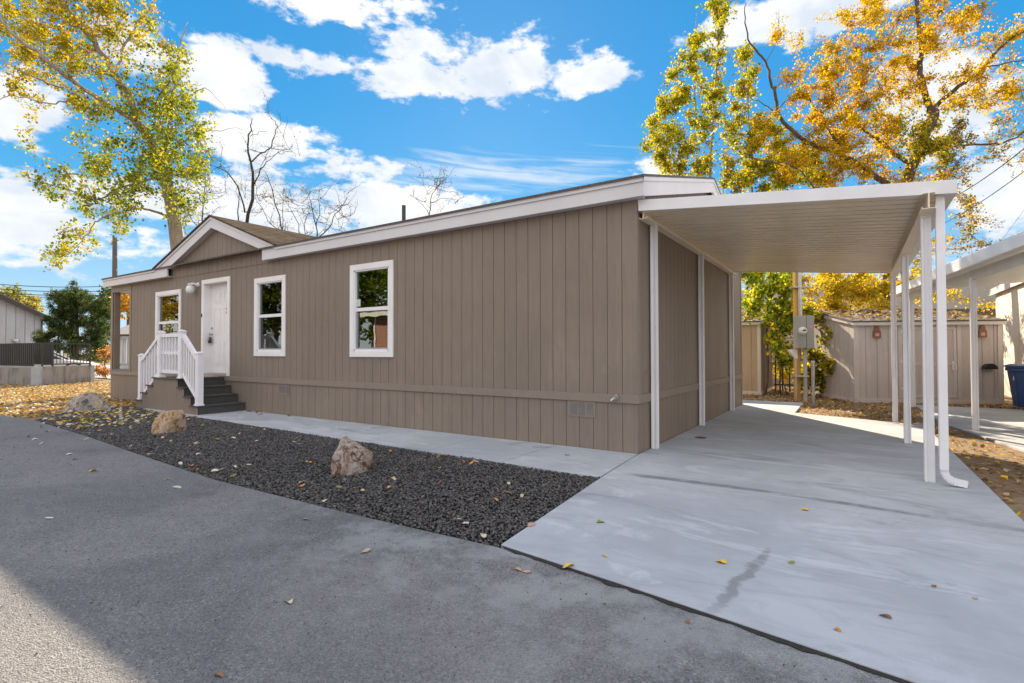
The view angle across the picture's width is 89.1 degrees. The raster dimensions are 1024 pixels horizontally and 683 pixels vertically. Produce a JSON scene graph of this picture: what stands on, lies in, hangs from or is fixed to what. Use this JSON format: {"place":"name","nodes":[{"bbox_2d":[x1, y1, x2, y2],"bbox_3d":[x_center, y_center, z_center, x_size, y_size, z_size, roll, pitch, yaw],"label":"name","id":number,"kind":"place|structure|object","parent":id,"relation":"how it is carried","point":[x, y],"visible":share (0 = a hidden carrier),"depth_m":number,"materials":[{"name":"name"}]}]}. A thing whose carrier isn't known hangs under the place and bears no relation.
{"place":"outdoors","nodes":[
{"label":"outdoors","id":0,"kind":"place"},
{"bbox_2d":[0,293,44,343],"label":"metal sided building","id":1,"kind":"structure","parent":0,"point":[20,322],"depth_m":33.55,"materials":[{"name":"white metal"}]},
{"bbox_2d":[94,365,110,378],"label":"pavement","id":2,"kind":"structure","parent":0,"point":[98,376],"depth_m":29.04,"materials":[{"name":"concrete"}]},
{"bbox_2d":[0,283,33,305],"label":"tree","id":3,"kind":"object","parent":2,"relation":"on","point":[16,294],"visible":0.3,"depth_m":52.42,"materials":[{"name":"yellow plant"}]},
{"bbox_2d":[25,293,48,312],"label":"tree","id":4,"kind":"object","parent":2,"relation":"on","point":[36,304],"visible":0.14,"depth_m":54.88,"materials":[{"name":"yellow plant"}]},
{"bbox_2d":[30,277,110,364],"bbox_3d":[-24.492,-0.936,29.114,7.596,5.072,3.742,-1,-1,33],"label":"spruce tree","id":5,"kind":"object","parent":2,"relation":"on","point":[73,303],"visible":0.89,"depth_m":27.81,"materials":[{"name":"green plant"}]},
{"bbox_2d":[95,285,110,303],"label":"tree","id":6,"kind":"object","parent":2,"relation":"on","point":[106,291],"visible":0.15,"depth_m":45.41,"materials":[{"name":"green plant"}]},
{"bbox_2d":[109,294,129,324],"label":"tree","id":7,"kind":"object","parent":2,"relation":"on","point":[124,305],"visible":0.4,"depth_m":42.22,"materials":[{"name":"orange plant"}]},
{"bbox_2d":[110,325,128,368],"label":"grey house","id":8,"kind":"structure","parent":0,"point":[124,330],"depth_m":39.98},
{"bbox_2d":[0,353,500,547],"bbox_3d":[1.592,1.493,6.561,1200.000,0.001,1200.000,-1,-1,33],"label":"ground","id":9,"kind":"structure","parent":0,"point":[99,380],"depth_m":14.65,"materials":[{"name":"brown soil"}]},
{"bbox_2d":[0,366,42,384],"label":"retaining wall","id":10,"kind":"structure","parent":9,"relation":"on","point":[22,375],"depth_m":21.47,"materials":[{"name":"concrete"}]},
{"bbox_2d":[0,343,34,366],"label":"metal railing","id":11,"kind":"object","parent":10,"relation":"on","point":[16,354],"visible":1,"depth_m":21.71,"materials":[{"name":"metal"}]},
{"bbox_2d":[4,343,53,365],"bbox_3d":[-21.709,0.579,23.293,4.787,1.025,0.079,-1,-1,27],"label":"metal railing","id":12,"kind":"object","parent":10,"relation":"on","point":[37,356],"visible":0.19,"depth_m":22.63,"materials":[{"name":"metal"}]},
{"bbox_2d":[0,352,98,370],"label":"fence","id":13,"kind":"object","parent":9,"relation":"on","point":[66,360],"visible":0.18,"depth_m":24.61,"materials":[{"name":"metal"}]},
{"bbox_2d":[0,382,135,417],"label":"leaf litter","id":14,"kind":"object","parent":9,"relation":"on","point":[38,393],"visible":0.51,"depth_m":15.66,"materials":[{"name":"plant"}]},
{"bbox_2d":[42,365,93,384],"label":"retaining wall","id":15,"kind":"structure","parent":9,"relation":"on","point":[51,375],"depth_m":22.19,"materials":[{"name":"concrete"}]},
{"bbox_2d":[41,343,90,365],"bbox_3d":[-18.970,0.569,22.179,0.068,0.995,1.888,0,-1,17],"label":"metal railing","id":16,"kind":"object","parent":15,"relation":"on","point":[52,354],"visible":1,"depth_m":22.04,"materials":[{"name":"metal"}]},
{"bbox_2d":[92,345,110,379],"bbox_3d":[-19.930,1.013,25.276,1.639,1.792,1.155,0,-1,6],"label":"dry bush","id":17,"kind":"object","parent":9,"relation":"on","point":[104,371],"visible":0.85,"depth_m":25.15,"materials":[{"name":"orange plant"}]},
{"bbox_2d":[109,237,117,276],"bbox_3d":[-25.250,-2.277,32.963,0.519,8.646,0.401,1,-1,-43],"label":"utility pole","id":18,"kind":"object","parent":9,"relation":"on","point":[114,257],"visible":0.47,"depth_m":32.89,"materials":[{"name":"wood"}]},
{"bbox_2d":[0,284,102,286],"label":"overhead wire","id":19,"kind":"object","parent":18,"relation":"attached to","point":[43,286],"visible":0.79,"depth_m":29.47,"materials":[{"name":"black plastic"}]},
{"bbox_2d":[0,289,110,291],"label":"overhead wire","id":20,"kind":"object","parent":18,"relation":"attached to","point":[46,291],"visible":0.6,"depth_m":29.51,"materials":[{"name":"black plastic"}]},
{"bbox_2d":[4,293,125,295],"bbox_3d":[-26.472,-2.800,29.497,8.191,0.402,0.036,1,-1,-38],"label":"overhead wire","id":21,"kind":"object","parent":18,"relation":"attached to","point":[35,294],"visible":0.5,"depth_m":29.07,"materials":[{"name":"black plastic"}]},
{"bbox_2d":[0,0,235,271],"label":"cottonwood tree","id":22,"kind":"object","parent":9,"relation":"on","point":[164,172],"visible":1,"depth_m":18.98,"materials":[{"name":"yellow plant"}]},
{"bbox_2d":[134,330,244,414],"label":"entry steps","id":23,"kind":"structure","parent":9,"relation":"on","point":[190,388],"depth_m":11.34,"materials":[{"name":"beige wood"}]},
{"bbox_2d":[178,149,229,233],"bbox_3d":[-14.019,-3.671,23.399,2.641,10.944,2.457,0,-1,-26],"label":"bare tree","id":24,"kind":"object","parent":9,"relation":"on","point":[202,213],"visible":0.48,"depth_m":23.26,"materials":[{"name":"brown plant"}]},
{"bbox_2d":[202,86,303,222],"bbox_3d":[-12.659,-5.213,24.375,5.659,14.069,2.753,0,-1,11],"label":"bare tree","id":25,"kind":"object","parent":9,"relation":"on","point":[253,184],"visible":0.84,"depth_m":24.02,"materials":[{"name":"brown plant"}]},
{"bbox_2d":[225,166,329,232],"bbox_3d":[-10.841,-3.129,24.132,5.010,9.878,3.360,0,-1,18],"label":"bare tree","id":26,"kind":"object","parent":9,"relation":"on","point":[288,201],"visible":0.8,"depth_m":24.03,"materials":[{"name":"brown plant"}]},
{"bbox_2d":[292,175,359,236],"bbox_3d":[-7.981,-2.821,22.131,3.016,9.181,2.797,0,-1,-16],"label":"bare tree","id":27,"kind":"object","parent":9,"relation":"on","point":[337,207],"visible":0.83,"depth_m":22.07,"materials":[{"name":"brown plant"}]},
{"bbox_2d":[101,174,746,453],"bbox_3d":[-3.223,-0.654,14.084,16.595,4.574,7.690,-1,-1,33],"label":"mobile home","id":28,"kind":"object","parent":9,"relation":"on","point":[527,319],"visible":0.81,"depth_m":8.46,"materials":[{"name":"beige wood"}]},
{"bbox_2d":[155,289,181,355],"bbox_3d":[-8.921,-0.477,13.541,1.390,1.684,0.098,-1,-1,33],"label":"window","id":29,"kind":"structure","parent":28,"relation":"in","point":[168,304],"depth_m":13.59,"materials":[{"name":"white paint"}]},
{"bbox_2d":[209,283,226,372],"bbox_3d":[-6.882,-0.313,12.332,1.052,2.120,0.120,-1,-1,33],"label":"door","id":30,"kind":"structure","parent":28,"relation":"in","point":[218,333],"depth_m":12.42,"materials":[{"name":"white paint"}]},
{"bbox_2d":[254,275,285,355],"bbox_3d":[-5.112,-0.529,11.034,1.130,1.684,0.098,-1,-1,33],"label":"window","id":31,"kind":"structure","parent":28,"relation":"in","point":[269,292],"depth_m":11.07,"materials":[{"name":"white paint"}]},
{"bbox_2d":[349,260,393,356],"bbox_3d":[-2.497,-0.565,9.313,1.120,1.684,0.098,-1,-1,33],"label":"window","id":32,"kind":"structure","parent":28,"relation":"in","point":[372,322],"depth_m":9.33,"materials":[{"name":"white paint"}]},
{"bbox_2d":[408,159,465,216],"bbox_3d":[-3.868,-3.728,25.925,3.121,11.117,3.709,0,-1,-10],"label":"bare tree","id":33,"kind":"object","parent":9,"relation":"on","point":[437,187],"visible":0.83,"depth_m":25.97,"materials":[{"name":"brown plant"}]},
{"bbox_2d":[742,284,999,379],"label":"tan house","id":34,"kind":"structure","parent":9,"relation":"on","point":[983,292],"depth_m":22.77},
{"bbox_2d":[35,406,599,547],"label":"gravel","id":35,"kind":"structure","parent":0,"point":[280,439],"depth_m":5.57,"materials":[{"name":"grey gravel"}]},
{"bbox_2d":[64,392,110,411],"bbox_3d":[-9.495,1.348,11.626,0.645,0.432,0.840,-1,-1,33],"label":"boulder","id":36,"kind":"object","parent":35,"relation":"on","point":[88,401],"visible":0.79,"depth_m":11.46,"materials":[{"name":"grey stone"}]},
{"bbox_2d":[43,405,196,428],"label":"leaf litter","id":37,"kind":"object","parent":35,"relation":"on","point":[120,414],"visible":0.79,"depth_m":10.26,"materials":[{"name":"plant"}]},
{"bbox_2d":[151,410,186,434],"bbox_3d":[-5.644,1.313,8.567,0.441,0.372,0.493,0,-1,11],"label":"boulder","id":38,"kind":"object","parent":35,"relation":"on","point":[169,421],"visible":0.91,"depth_m":8.44,"materials":[{"name":"stone"}]},
{"bbox_2d":[331,436,372,476],"bbox_3d":[-1.758,1.247,5.710,0.372,0.389,0.455,-1,-1,33],"label":"boulder","id":39,"kind":"object","parent":35,"relation":"on","point":[350,457],"visible":0.96,"depth_m":5.58,"materials":[{"name":"stone"}]},
{"bbox_2d":[146,408,637,478],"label":"sidewalk","id":40,"kind":"structure","parent":0,"point":[594,463],"depth_m":7.25,"materials":[{"name":"concrete"}]},
{"bbox_2d":[0,415,898,682],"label":"road","id":41,"kind":"structure","parent":0,"point":[526,644],"depth_m":2.72,"materials":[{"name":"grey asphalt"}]},
{"bbox_2d":[213,671,223,676],"bbox_3d":[-1.192,1.348,2.109,0.064,0.011,0.032,0,-9,24],"label":"fallen leaf","id":42,"kind":"object","parent":41,"relation":"on","point":[220,673],"visible":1,"depth_m":2.11,"materials":[{"name":"brown plant"}]},
{"bbox_2d":[501,545,912,682],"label":"expansion joint","id":43,"kind":"object","parent":41,"relation":"on","point":[769,636],"visible":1,"depth_m":2.52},
{"bbox_2d":[0,0,1023,352],"label":"sky","id":44,"kind":"structure","parent":0,"point":[525,97],"materials":[{"name":"blue"}]},
{"bbox_2d":[742,311,772,394],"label":"garden shed","id":45,"kind":"structure","parent":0,"point":[753,362],"depth_m":15.97,"materials":[{"name":"beige wood"}]},
{"bbox_2d":[742,311,764,319],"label":"leaf litter","id":46,"kind":"object","parent":45,"relation":"on","point":[750,314],"visible":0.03,"depth_m":16.85,"materials":[{"name":"plant"}]},
{"bbox_2d":[501,400,1023,682],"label":"driveway","id":47,"kind":"structure","parent":0,"point":[881,526],"depth_m":3.56,"materials":[{"name":"concrete"}]},
{"bbox_2d":[563,563,574,567],"bbox_3d":[0.350,1.349,3.142,0.106,0.020,0.051,1,-12,-26],"label":"fallen leaf","id":48,"kind":"object","parent":47,"relation":"on","point":[567,565],"visible":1,"depth_m":3.14,"materials":[{"name":"yellow plant"}]},
{"bbox_2d":[638,179,968,487],"bbox_3d":[4.582,-0.163,8.244,3.168,3.213,6.172,-1,-1,33],"label":"carport","id":49,"kind":"object","parent":47,"relation":"on","point":[883,228],"visible":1,"depth_m":6.76,"materials":[{"name":"white metal"}]},
{"bbox_2d":[743,379,1023,520],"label":"dirt strip","id":50,"kind":"object","parent":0,"point":[1017,497],"visible":0.18,"depth_m":7.12,"materials":[{"name":"brown soil"}]},
{"bbox_2d":[637,0,737,176],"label":"poplar tree","id":51,"kind":"object","parent":50,"relation":"on","point":[682,96],"visible":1,"depth_m":19.84,"materials":[{"name":"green plant"}]},
{"bbox_2d":[715,40,837,194],"bbox_3d":[10.461,-5.187,20.401,5.090,13.801,3.506,0,-1,7],"label":"poplar tree","id":52,"kind":"object","parent":50,"relation":"on","point":[744,178],"visible":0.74,"depth_m":20.03,"materials":[{"name":"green plant"}]},
{"bbox_2d":[741,272,815,395],"bbox_3d":[7.868,-0.493,15.614,2.126,4.251,3.044,-1,-1,33],"label":"leafy shrub","id":53,"kind":"object","parent":50,"relation":"on","point":[780,312],"visible":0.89,"depth_m":15.25,"materials":[{"name":"green plant"}]},
{"bbox_2d":[772,339,802,383],"bbox_3d":[13.531,0.736,18.351,19.397,1.764,0.059,-1,-1,23],"label":"chain link fence","id":54,"kind":"object","parent":50,"relation":"on","point":[787,366],"visible":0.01,"depth_m":19.66,"materials":[{"name":"metal"}]},
{"bbox_2d":[774,359,811,392],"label":"iron gate","id":55,"kind":"structure","parent":50,"relation":"on","point":[789,384],"depth_m":16.72,"materials":[{"name":"black metal"}]},
{"bbox_2d":[786,272,813,400],"bbox_3d":[7.686,-0.884,13.873,0.604,4.950,0.478,0,-1,0],"label":"meter post","id":56,"kind":"object","parent":50,"relation":"on","point":[803,332],"visible":0.93,"depth_m":13.87,"materials":[{"name":"wood"}]},
{"bbox_2d":[811,361,814,404],"bbox_3d":[7.412,1.022,12.795,0.090,1.100,0.086,-1,-1,33],"label":"steel post","id":57,"kind":"object","parent":50,"relation":"on","point":[813,379],"visible":1,"depth_m":12.77,"materials":[{"name":"metal"}]},
{"bbox_2d":[793,302,835,395],"bbox_3d":[8.983,0.221,15.145,1.436,2.876,1.471,-1,-1,33],"label":"leafy shrub","id":58,"kind":"object","parent":50,"relation":"on","point":[817,356],"visible":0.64,"depth_m":15.10,"materials":[{"name":"green plant"}]},
{"bbox_2d":[772,272,920,385],"bbox_3d":[11.908,-0.580,18.558,5.591,4.524,2.441,0,-1,1],"label":"leafy shrub","id":59,"kind":"object","parent":50,"relation":"on","point":[838,305],"visible":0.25,"depth_m":18.21,"materials":[{"name":"yellow plant"}]},
{"bbox_2d":[740,0,1023,313],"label":"maple tree","id":60,"kind":"object","parent":50,"relation":"on","point":[922,145],"visible":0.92,"depth_m":17.86,"materials":[{"name":"yellow plant"}]},
{"bbox_2d":[743,383,1023,514],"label":"leaf litter","id":61,"kind":"object","parent":50,"relation":"on","point":[1004,478],"visible":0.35,"depth_m":11.13,"materials":[{"name":"brown plant"}]},
{"bbox_2d":[814,310,1006,403],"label":"garden shed","id":62,"kind":"structure","parent":50,"relation":"on","point":[860,355],"depth_m":13.35,"materials":[{"name":"grey wood"}]},
{"bbox_2d":[873,325,880,337],"bbox_3d":[9.388,-0.281,13.381,0.180,0.381,0.030,0,-1,8],"label":"wall ornament","id":63,"kind":"object","parent":62,"relation":"attached to","point":[876,332],"depth_m":13.37,"materials":[{"name":"orange paint"}]},
{"bbox_2d":[816,308,997,319],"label":"leaf litter","id":64,"kind":"object","parent":62,"relation":"on","point":[881,311],"visible":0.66,"depth_m":14.52,"materials":[{"name":"brown plant"}]},
{"bbox_2d":[915,327,922,397],"bbox_3d":[10.299,0.526,13.262,0.610,1.800,0.021,0,-1,8],"label":"door","id":65,"kind":"structure","parent":62,"relation":"in","point":[918,330],"depth_m":13.25,"materials":[{"name":"grey wood"}]},
{"bbox_2d":[933,327,956,397],"bbox_3d":[10.920,0.523,13.176,0.615,1.800,0.021,0,-1,8],"label":"door","id":66,"kind":"structure","parent":62,"relation":"in","point":[951,331],"depth_m":13.15,"materials":[{"name":"grey wood"}]},
{"bbox_2d":[978,325,986,337],"bbox_3d":[11.805,-0.291,13.045,0.180,0.381,0.030,0,-1,8],"label":"wall ornament","id":67,"kind":"object","parent":62,"relation":"attached to","point":[982,331],"depth_m":13.03,"materials":[{"name":"orange paint"}]},
{"bbox_2d":[981,364,997,368],"bbox_3d":[11.909,0.619,12.968,0.300,0.138,0.121,0,-1,8],"label":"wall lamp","id":68,"kind":"object","parent":62,"relation":"attached to","point":[989,366],"visible":1,"depth_m":12.91,"materials":[{"name":"black plastic"}]},
{"bbox_2d":[990,282,1023,396],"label":"neighbour home","id":69,"kind":"object","parent":50,"relation":"on","point":[1010,302],"visible":0.69,"depth_m":14.86,"materials":[{"name":"beige paint"}]},
{"bbox_2d":[916,405,1023,451],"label":"neighbour driveway","id":70,"kind":"structure","parent":0,"point":[1004,427],"depth_m":9.30,"materials":[{"name":"concrete"}]},
{"bbox_2d":[896,231,1023,430],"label":"neighbour carport","id":71,"kind":"object","parent":70,"relation":"on","point":[1000,262],"visible":0.91,"depth_m":8.54,"materials":[{"name":"white metal"}]},
{"bbox_2d":[1004,364,1023,406],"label":"wheeled bin","id":72,"kind":"object","parent":70,"relation":"on","point":[1015,372],"visible":1,"depth_m":11.69,"materials":[{"name":"blue plastic"}]},
{"bbox_2d":[945,171,1023,222],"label":"overhead wire","id":73,"kind":"object","parent":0,"point":[987,197],"visible":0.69,"depth_m":15.30,"materials":[{"name":"black plastic"}]},
{"bbox_2d":[955,148,1023,196],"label":"overhead wire","id":74,"kind":"object","parent":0,"point":[992,172],"visible":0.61,"depth_m":15.10,"materials":[{"name":"black plastic"}]}
]}

